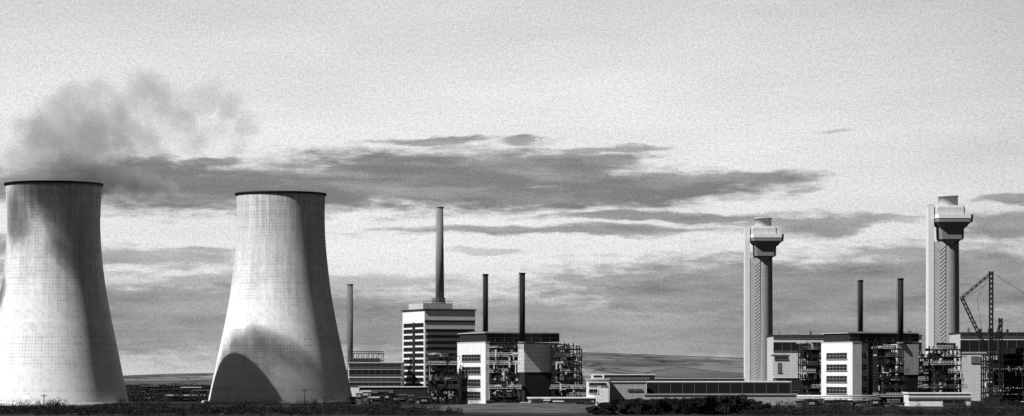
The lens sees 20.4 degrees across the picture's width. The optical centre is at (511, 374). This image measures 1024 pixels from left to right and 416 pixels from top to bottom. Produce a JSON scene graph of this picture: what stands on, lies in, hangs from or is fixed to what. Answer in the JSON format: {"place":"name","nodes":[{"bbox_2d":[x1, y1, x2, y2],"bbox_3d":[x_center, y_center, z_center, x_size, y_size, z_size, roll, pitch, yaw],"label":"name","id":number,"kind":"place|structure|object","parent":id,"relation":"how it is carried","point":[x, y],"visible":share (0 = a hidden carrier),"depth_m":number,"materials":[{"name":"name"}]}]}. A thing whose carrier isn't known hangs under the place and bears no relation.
{"place":"outdoors","nodes":[
{"label":"outdoors","id":0,"kind":"place"},
{"bbox_2d":[0,180,135,405],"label":"cooling tower","id":1,"kind":"structure","parent":0,"point":[57,337],"depth_m":1114.68,"materials":[{"name":"concrete"}]},
{"bbox_2d":[202,191,351,403],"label":"cooling tower","id":2,"kind":"structure","parent":0,"point":[280,342],"depth_m":1181.45,"materials":[{"name":"concrete"}]},
{"bbox_2d":[123,352,743,387],"bbox_3d":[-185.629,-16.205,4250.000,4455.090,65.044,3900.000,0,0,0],"label":"hills","id":3,"kind":"structure","parent":0,"point":[666,366],"depth_m":4135.87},
{"bbox_2d":[401,298,475,398],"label":"boiler house","id":4,"kind":"structure","parent":0,"point":[432,327],"depth_m":1406.03,"materials":[{"name":"white concrete"}]},
{"bbox_2d":[404,323,423,326],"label":"window","id":5,"kind":"structure","parent":4,"relation":"in","point":[410,324],"depth_m":1411.49,"materials":[{"name":"black glass"}]},
{"bbox_2d":[404,329,423,332],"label":"window","id":6,"kind":"structure","parent":4,"relation":"in","point":[410,330],"depth_m":1411.49,"materials":[{"name":"black glass"}]},
{"bbox_2d":[404,335,423,338],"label":"window","id":7,"kind":"structure","parent":4,"relation":"in","point":[410,336],"depth_m":1411.15,"materials":[{"name":"black glass"}]},
{"bbox_2d":[404,341,423,344],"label":"window","id":8,"kind":"structure","parent":4,"relation":"in","point":[410,342],"depth_m":1411.15,"materials":[{"name":"black glass"}]},
{"bbox_2d":[404,347,423,350],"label":"window","id":9,"kind":"structure","parent":4,"relation":"in","point":[410,348],"depth_m":1411.15,"materials":[{"name":"black glass"}]},
{"bbox_2d":[404,353,423,356],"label":"window","id":10,"kind":"structure","parent":4,"relation":"in","point":[410,354],"depth_m":1411.15,"materials":[{"name":"black glass"}]},
{"bbox_2d":[404,359,423,362],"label":"window","id":11,"kind":"structure","parent":4,"relation":"in","point":[410,360],"depth_m":1410.80,"materials":[{"name":"black glass"}]},
{"bbox_2d":[404,365,423,368],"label":"window","id":12,"kind":"structure","parent":4,"relation":"in","point":[409,366],"depth_m":1411.49,"materials":[{"name":"black glass"}]},
{"bbox_2d":[404,371,423,374],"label":"window","id":13,"kind":"structure","parent":4,"relation":"in","point":[406,372],"depth_m":1411.49,"materials":[{"name":"black glass"}]},
{"bbox_2d":[404,377,423,380],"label":"window","id":14,"kind":"structure","parent":4,"relation":"in","point":[405,378],"depth_m":1416.67,"materials":[{"name":"black glass"}]},
{"bbox_2d":[435,207,444,302],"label":"chimney stack","id":15,"kind":"object","parent":4,"relation":"on","point":[439,243],"visible":1,"depth_m":1410.40,"materials":[{"name":"concrete"}]},
{"bbox_2d":[426,347,456,349],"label":"window","id":16,"kind":"structure","parent":4,"relation":"in","point":[427,348],"depth_m":1403.24,"materials":[{"name":"black glass"}]},
{"bbox_2d":[426,335,458,337],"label":"window","id":17,"kind":"structure","parent":4,"relation":"in","point":[427,336],"depth_m":1403.24,"materials":[{"name":"black glass"}]},
{"bbox_2d":[426,341,458,343],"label":"window","id":18,"kind":"structure","parent":4,"relation":"in","point":[427,342],"depth_m":1403.24,"materials":[{"name":"black glass"}]},
{"bbox_2d":[426,329,473,331],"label":"window","id":19,"kind":"structure","parent":4,"relation":"in","point":[427,330],"depth_m":1404.61,"materials":[{"name":"black glass"}]},
{"bbox_2d":[0,390,1023,415],"bbox_3d":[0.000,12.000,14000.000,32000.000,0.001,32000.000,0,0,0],"label":"ground","id":20,"kind":"structure","parent":0,"point":[433,403],"depth_m":857.48,"materials":[{"name":"black plant"}]},
{"bbox_2d":[126,388,150,393],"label":"shed","id":21,"kind":"structure","parent":20,"relation":"on","point":[140,389],"depth_m":1500.00,"materials":[{"name":"metal"}]},
{"bbox_2d":[140,386,160,390],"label":"shed","id":22,"kind":"structure","parent":20,"relation":"on","point":[155,387],"depth_m":1600.00,"materials":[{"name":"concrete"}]},
{"bbox_2d":[158,389,186,392],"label":"shed","id":23,"kind":"structure","parent":20,"relation":"on","point":[176,390],"depth_m":1450.00,"materials":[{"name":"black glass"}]},
{"bbox_2d":[165,395,207,400],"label":"shed","id":24,"kind":"structure","parent":20,"relation":"on","point":[168,399],"depth_m":1280.00,"materials":[{"name":"concrete"}]},
{"bbox_2d":[181,387,203,391],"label":"shed","id":25,"kind":"structure","parent":20,"relation":"on","point":[191,389],"depth_m":1550.00,"materials":[{"name":"metal"}]},
{"bbox_2d":[347,284,352,374],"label":"chimney stack","id":26,"kind":"object","parent":20,"relation":"on","point":[350,317],"visible":0.65,"depth_m":1398.84,"materials":[{"name":"concrete"}]},
{"bbox_2d":[125,383,585,401],"bbox_3d":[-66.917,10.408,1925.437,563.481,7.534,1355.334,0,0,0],"label":"hedges","id":27,"kind":"object","parent":20,"relation":"on","point":[151,395],"visible":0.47,"depth_m":1286.01,"materials":[{"name":"black plant"}]},
{"bbox_2d":[355,392,363,404],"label":"yard shed","id":28,"kind":"structure","parent":20,"relation":"on","point":[359,396],"depth_m":1123.11,"materials":[{"name":"concrete"}]},
{"bbox_2d":[360,391,371,404],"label":"yard shed","id":29,"kind":"structure","parent":20,"relation":"on","point":[366,394],"depth_m":1134.96,"materials":[{"name":"concrete"}]},
{"bbox_2d":[347,351,404,396],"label":"workshop building","id":30,"kind":"structure","parent":20,"relation":"on","point":[367,371],"depth_m":1389.88,"materials":[{"name":"concrete"}]},
{"bbox_2d":[349,364,400,367],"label":"window","id":31,"kind":"structure","parent":30,"relation":"in","point":[350,365],"depth_m":1389.95,"materials":[{"name":"glass"}]},
{"bbox_2d":[349,369,400,374],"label":"window","id":32,"kind":"structure","parent":30,"relation":"in","point":[351,371],"depth_m":1389.95,"materials":[{"name":"grey glass"}]},
{"bbox_2d":[349,378,400,379],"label":"window","id":33,"kind":"structure","parent":30,"relation":"in","point":[349,378],"depth_m":1389.95,"materials":[{"name":"glass"}]},
{"bbox_2d":[349,382,400,385],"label":"window","id":34,"kind":"structure","parent":30,"relation":"in","point":[351,383],"depth_m":1389.95,"materials":[{"name":"grey glass"}]},
{"bbox_2d":[378,391,388,403],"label":"yard shed","id":35,"kind":"structure","parent":20,"relation":"on","point":[381,394],"depth_m":1172.57,"materials":[{"name":"grey glass"}]},
{"bbox_2d":[384,393,391,404],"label":"yard shed","id":36,"kind":"structure","parent":20,"relation":"on","point":[387,396],"depth_m":1129.96,"materials":[{"name":"concrete"}]},
{"bbox_2d":[358,386,427,401],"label":"shed","id":37,"kind":"structure","parent":20,"relation":"on","point":[419,391],"depth_m":1260.00,"materials":[{"name":"paint"}]},
{"bbox_2d":[362,390,392,392],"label":"window","id":38,"kind":"structure","parent":37,"relation":"in","point":[373,391],"depth_m":1260.01,"materials":[{"name":"glass"}]},
{"bbox_2d":[397,394,406,404],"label":"yard shed","id":39,"kind":"structure","parent":20,"relation":"on","point":[402,398],"depth_m":1138.95,"materials":[{"name":"concrete"}]},
{"bbox_2d":[408,395,414,404],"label":"yard shed","id":40,"kind":"structure","parent":20,"relation":"on","point":[410,399],"depth_m":1120.55,"materials":[{"name":"concrete"}]},
{"bbox_2d":[419,397,429,403],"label":"yard shed","id":41,"kind":"structure","parent":20,"relation":"on","point":[425,400],"depth_m":1167.83,"materials":[{"name":"concrete"}]},
{"bbox_2d":[426,351,459,403],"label":"steel framework","id":42,"kind":"object","parent":20,"relation":"on","point":[444,381],"visible":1,"depth_m":1165.77,"materials":[{"name":"metal"}]},
{"bbox_2d":[486,343,522,402],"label":"heat exchanger","id":43,"kind":"object","parent":20,"relation":"on","point":[504,382],"visible":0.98,"depth_m":1131.60,"materials":[{"name":"grey metal"}]},
{"bbox_2d":[0,396,1023,415],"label":"scrub","id":44,"kind":"object","parent":20,"relation":"on","point":[125,409],"visible":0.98,"depth_m":865.06,"materials":[{"name":"black plant"}]},
{"bbox_2d":[457,331,577,403],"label":"reactor building","id":45,"kind":"structure","parent":20,"relation":"on","point":[534,367],"depth_m":1154.15,"materials":[{"name":"concrete"}]},
{"bbox_2d":[461,354,480,361],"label":"window","id":46,"kind":"structure","parent":45,"relation":"in","point":[465,358],"depth_m":1164.18,"materials":[{"name":"black glass"}]},
{"bbox_2d":[461,379,480,386],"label":"window","id":47,"kind":"structure","parent":45,"relation":"in","point":[465,382],"depth_m":1164.18,"materials":[{"name":"black glass"}]},
{"bbox_2d":[461,392,480,398],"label":"window","id":48,"kind":"structure","parent":45,"relation":"in","point":[465,395],"depth_m":1164.18,"materials":[{"name":"black glass"}]},
{"bbox_2d":[462,367,480,373],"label":"window","id":49,"kind":"structure","parent":45,"relation":"in","point":[465,370],"depth_m":1164.18,"materials":[{"name":"black glass"}]},
{"bbox_2d":[482,274,488,331],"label":"chimney stack","id":50,"kind":"object","parent":45,"relation":"on","point":[485,302],"visible":0.86,"depth_m":1171.05,"materials":[{"name":"black metal"}]},
{"bbox_2d":[518,273,525,343],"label":"chimney stack","id":51,"kind":"object","parent":45,"relation":"on","point":[521,308],"visible":1,"depth_m":1146.09,"materials":[{"name":"black metal"}]},
{"bbox_2d":[421,403,617,412],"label":"grass mound","id":52,"kind":"object","parent":20,"relation":"on","point":[523,408],"depth_m":932.35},
{"bbox_2d":[527,397,594,404],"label":"shed","id":53,"kind":"structure","parent":20,"relation":"on","point":[552,399],"depth_m":1110.00,"materials":[{"name":"metal"}]},
{"bbox_2d":[531,400,590,402],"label":"window","id":54,"kind":"structure","parent":53,"relation":"in","point":[551,401],"depth_m":1109.79,"materials":[{"name":"glass"}]},
{"bbox_2d":[549,343,587,396],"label":"heat exchanger","id":55,"kind":"object","parent":20,"relation":"on","point":[565,365],"visible":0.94,"depth_m":1146.03,"materials":[{"name":"metal"}]},
{"bbox_2d":[589,406,600,414],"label":"thorn tree","id":56,"kind":"object","parent":20,"relation":"on","point":[594,410],"visible":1,"depth_m":854.38,"materials":[{"name":"black plant"}]},
{"bbox_2d":[599,402,617,414],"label":"thorn tree","id":57,"kind":"object","parent":20,"relation":"on","point":[609,410],"visible":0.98,"depth_m":850.83,"materials":[{"name":"black plant"}]},
{"bbox_2d":[616,402,634,413],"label":"thorn tree","id":58,"kind":"object","parent":20,"relation":"on","point":[623,407],"visible":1,"depth_m":856.89,"materials":[{"name":"black plant"}]},
{"bbox_2d":[619,399,635,409],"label":"thorn tree","id":59,"kind":"object","parent":20,"relation":"on","point":[626,401],"visible":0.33,"depth_m":878.45,"materials":[{"name":"black plant"}]},
{"bbox_2d":[604,374,654,396],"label":"shed","id":60,"kind":"structure","parent":20,"relation":"on","point":[630,377],"depth_m":1500.00,"materials":[{"name":"concrete"}]},
{"bbox_2d":[606,377,649,379],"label":"window","id":61,"kind":"structure","parent":60,"relation":"in","point":[610,378],"depth_m":1499.96,"materials":[{"name":"glass"}]},
{"bbox_2d":[634,400,651,414],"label":"thorn tree","id":62,"kind":"object","parent":20,"relation":"on","point":[643,405],"visible":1,"depth_m":853.35,"materials":[{"name":"black plant"}]},
{"bbox_2d":[644,400,665,414],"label":"thorn tree","id":63,"kind":"object","parent":20,"relation":"on","point":[654,409],"visible":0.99,"depth_m":852.39,"materials":[{"name":"black plant"}]},
{"bbox_2d":[666,398,692,413],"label":"thorn tree","id":64,"kind":"object","parent":20,"relation":"on","point":[675,405],"visible":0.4,"depth_m":872.66,"materials":[{"name":"black plant"}]},
{"bbox_2d":[677,400,698,414],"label":"thorn tree","id":65,"kind":"object","parent":20,"relation":"on","point":[686,406],"visible":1,"depth_m":849.36,"materials":[{"name":"black plant"}]},
{"bbox_2d":[655,378,744,380],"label":"roof","id":66,"kind":"structure","parent":20,"relation":"on","point":[699,379],"depth_m":1559.88,"materials":[{"name":"concrete"}]},
{"bbox_2d":[656,380,742,380],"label":"window","id":67,"kind":"structure","parent":66,"relation":"in","point":[656,380],"depth_m":1559.71,"materials":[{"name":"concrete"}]},
{"bbox_2d":[696,398,708,413],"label":"thorn tree","id":68,"kind":"object","parent":20,"relation":"on","point":[700,401],"visible":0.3,"depth_m":874.15,"materials":[{"name":"black plant"}]},
{"bbox_2d":[696,395,728,414],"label":"thorn tree","id":69,"kind":"object","parent":20,"relation":"on","point":[708,409],"visible":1,"depth_m":851.64,"materials":[{"name":"black plant"}]},
{"bbox_2d":[715,395,741,413],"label":"thorn tree","id":70,"kind":"object","parent":20,"relation":"on","point":[728,410],"visible":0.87,"depth_m":862.88,"materials":[{"name":"black plant"}]},
{"bbox_2d":[715,395,743,413],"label":"thorn tree","id":71,"kind":"object","parent":20,"relation":"on","point":[732,403],"visible":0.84,"depth_m":862.78,"materials":[{"name":"black plant"}]},
{"bbox_2d":[739,398,752,413],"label":"thorn tree","id":72,"kind":"object","parent":20,"relation":"on","point":[744,401],"visible":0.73,"depth_m":869.18,"materials":[{"name":"black plant"}]},
{"bbox_2d":[754,404,765,409],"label":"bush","id":73,"kind":"object","parent":20,"relation":"on","point":[760,406],"visible":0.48,"depth_m":872.37,"materials":[{"name":"black plant"}]},
{"bbox_2d":[744,217,783,380],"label":"filter chimney","id":74,"kind":"object","parent":20,"relation":"on","point":[763,237],"visible":0.9,"depth_m":2102.90,"materials":[{"name":"concrete"}]},
{"bbox_2d":[772,377,805,400],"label":"shed","id":75,"kind":"structure","parent":20,"relation":"on","point":[794,385],"depth_m":1279.88,"materials":[{"name":"metal"}]},
{"bbox_2d":[777,380,805,390],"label":"window","id":76,"kind":"structure","parent":75,"relation":"in","point":[794,383],"depth_m":1279.85,"materials":[{"name":"glass"}]},
{"bbox_2d":[796,341,820,402],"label":"heat exchanger","id":77,"kind":"object","parent":20,"relation":"on","point":[811,378],"visible":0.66,"depth_m":1190.71,"materials":[{"name":"metal"}]},
{"bbox_2d":[805,399,817,405],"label":"yard shed","id":78,"kind":"structure","parent":20,"relation":"on","point":[814,402],"depth_m":1089.85,"materials":[{"name":"concrete"}]},
{"bbox_2d":[824,399,834,405],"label":"yard shed","id":79,"kind":"structure","parent":20,"relation":"on","point":[828,402],"depth_m":1076.26,"materials":[{"name":"concrete"}]},
{"bbox_2d":[797,395,877,405],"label":"pipe bridge","id":80,"kind":"structure","parent":20,"relation":"on","point":[840,396],"depth_m":1099.70,"materials":[{"name":"paint"}]},
{"bbox_2d":[766,330,922,397],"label":"turbine hall","id":81,"kind":"structure","parent":20,"relation":"on","point":[778,343],"depth_m":1340.00,"materials":[{"name":"concrete"}]},
{"bbox_2d":[773,337,921,338],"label":"window","id":82,"kind":"structure","parent":81,"relation":"in","point":[773,337],"depth_m":1339.64,"materials":[{"name":"glass"}]},
{"bbox_2d":[773,342,921,350],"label":"window","id":83,"kind":"structure","parent":81,"relation":"in","point":[777,346],"depth_m":1339.97,"materials":[{"name":"black glass"}]},
{"bbox_2d":[869,398,880,405],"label":"yard shed","id":84,"kind":"structure","parent":20,"relation":"on","point":[873,401],"depth_m":1082.30,"materials":[{"name":"concrete"}]},
{"bbox_2d":[871,343,909,401],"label":"heat exchanger","id":85,"kind":"object","parent":20,"relation":"on","point":[886,370],"visible":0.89,"depth_m":1135.70,"materials":[{"name":"metal"}]},
{"bbox_2d":[918,352,943,391],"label":"heat exchanger","id":86,"kind":"object","parent":20,"relation":"on","point":[923,377],"visible":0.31,"depth_m":1210.61,"materials":[{"name":"metal"}]},
{"bbox_2d":[925,343,967,391],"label":"heat exchanger","id":87,"kind":"object","parent":20,"relation":"on","point":[944,378],"visible":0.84,"depth_m":1161.16,"materials":[{"name":"grey metal"}]},
{"bbox_2d":[926,195,972,391],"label":"filter chimney","id":88,"kind":"object","parent":20,"relation":"on","point":[948,218],"visible":0.84,"depth_m":1842.90,"materials":[{"name":"concrete"}]},
{"bbox_2d":[948,328,1023,396],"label":"turbine hall","id":89,"kind":"structure","parent":20,"relation":"on","point":[969,341],"depth_m":1339.88,"materials":[{"name":"concrete"}]},
{"bbox_2d":[960,335,1023,336],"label":"window","id":90,"kind":"structure","parent":89,"relation":"in","point":[960,335],"depth_m":1339.97,"materials":[{"name":"glass"}]},
{"bbox_2d":[960,340,1023,351],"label":"window","id":91,"kind":"structure","parent":89,"relation":"in","point":[967,345],"depth_m":1339.97,"materials":[{"name":"black glass"}]},
{"bbox_2d":[960,271,1021,405],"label":"derrick crane","id":92,"kind":"object","parent":20,"relation":"on","point":[996,400],"visible":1,"depth_m":1084.36,"materials":[{"name":"black metal"}]},
{"bbox_2d":[981,348,1023,405],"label":"steel framework","id":93,"kind":"object","parent":20,"relation":"on","point":[1013,378],"visible":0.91,"depth_m":1089.86,"materials":[{"name":"metal"}]},
{"bbox_2d":[0,0,1023,374],"label":"sky","id":94,"kind":"structure","parent":0,"point":[617,156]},
{"bbox_2d":[585,374,608,402],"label":"office building","id":95,"kind":"structure","parent":0,"point":[594,382],"depth_m":1120.00,"materials":[{"name":"concrete"}]},
{"bbox_2d":[588,383,606,385],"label":"window","id":96,"kind":"structure","parent":95,"relation":"in","point":[590,384],"depth_m":1119.86,"materials":[{"name":"grey glass"}]},
{"bbox_2d":[608,381,646,401],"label":"brick building","id":97,"kind":"structure","parent":0,"point":[619,390],"depth_m":1130.00,"materials":[{"name":"brick"}]},
{"bbox_2d":[646,381,790,393],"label":"long store building","id":98,"kind":"structure","parent":0,"point":[717,387],"depth_m":1149.88,"materials":[{"name":"concrete"}]},
{"bbox_2d":[646,384,790,393],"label":"window","id":99,"kind":"structure","parent":98,"relation":"in","point":[651,388],"depth_m":1149.78,"materials":[{"name":"black glass"}]},
{"bbox_2d":[643,394,796,405],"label":"boundary building","id":100,"kind":"structure","parent":0,"point":[772,399],"depth_m":1105.00,"materials":[{"name":"grey concrete"}]},
{"bbox_2d":[770,354,790,380],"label":"annex building","id":101,"kind":"structure","parent":0,"point":[780,365],"depth_m":1320.00,"materials":[{"name":"concrete"}]},
{"bbox_2d":[821,331,920,403],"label":"reactor building","id":102,"kind":"structure","parent":0,"point":[846,362],"depth_m":1159.11,"materials":[{"name":"concrete"}]},
{"bbox_2d":[826,353,846,359],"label":"window","id":103,"kind":"structure","parent":102,"relation":"in","point":[829,356],"depth_m":1161.91,"materials":[{"name":"black glass"}]},
{"bbox_2d":[826,364,846,370],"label":"window","id":104,"kind":"structure","parent":102,"relation":"in","point":[829,367],"depth_m":1161.91,"materials":[{"name":"black glass"}]},
{"bbox_2d":[826,376,846,382],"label":"window","id":105,"kind":"structure","parent":102,"relation":"in","point":[829,379],"depth_m":1161.91,"materials":[{"name":"black glass"}]},
{"bbox_2d":[826,387,846,393],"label":"window","id":106,"kind":"structure","parent":102,"relation":"in","point":[829,390],"depth_m":1161.91,"materials":[{"name":"black glass"}]},
{"bbox_2d":[858,280,863,331],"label":"chimney stack","id":107,"kind":"object","parent":102,"relation":"on","point":[860,305],"visible":0.84,"depth_m":1171.16,"materials":[{"name":"black metal"}]},
{"bbox_2d":[897,278,904,343],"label":"chimney stack","id":108,"kind":"object","parent":102,"relation":"on","point":[900,310],"visible":0.98,"depth_m":1157.06,"materials":[{"name":"black metal"}]},
{"bbox_2d":[903,392,971,405],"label":"gate house","id":109,"kind":"structure","parent":0,"point":[933,398],"depth_m":1080.00,"materials":[{"name":"white concrete"}]},
{"bbox_2d":[909,397,970,398],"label":"window","id":110,"kind":"structure","parent":109,"relation":"in","point":[909,397],"depth_m":1079.85,"materials":[{"name":"glass"}]},
{"bbox_2d":[943,400,964,403],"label":"window","id":111,"kind":"structure","parent":109,"relation":"in","point":[944,401],"depth_m":1079.85,"materials":[{"name":"black glass"}]},
{"bbox_2d":[958,352,986,400],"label":"annex building","id":112,"kind":"structure","parent":0,"point":[971,369],"depth_m":1300.00,"materials":[{"name":"concrete"}]},
{"bbox_2d":[971,356,980,362],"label":"window","id":113,"kind":"structure","parent":112,"relation":"in","point":[974,359],"depth_m":1300.01,"materials":[{"name":"glass"}]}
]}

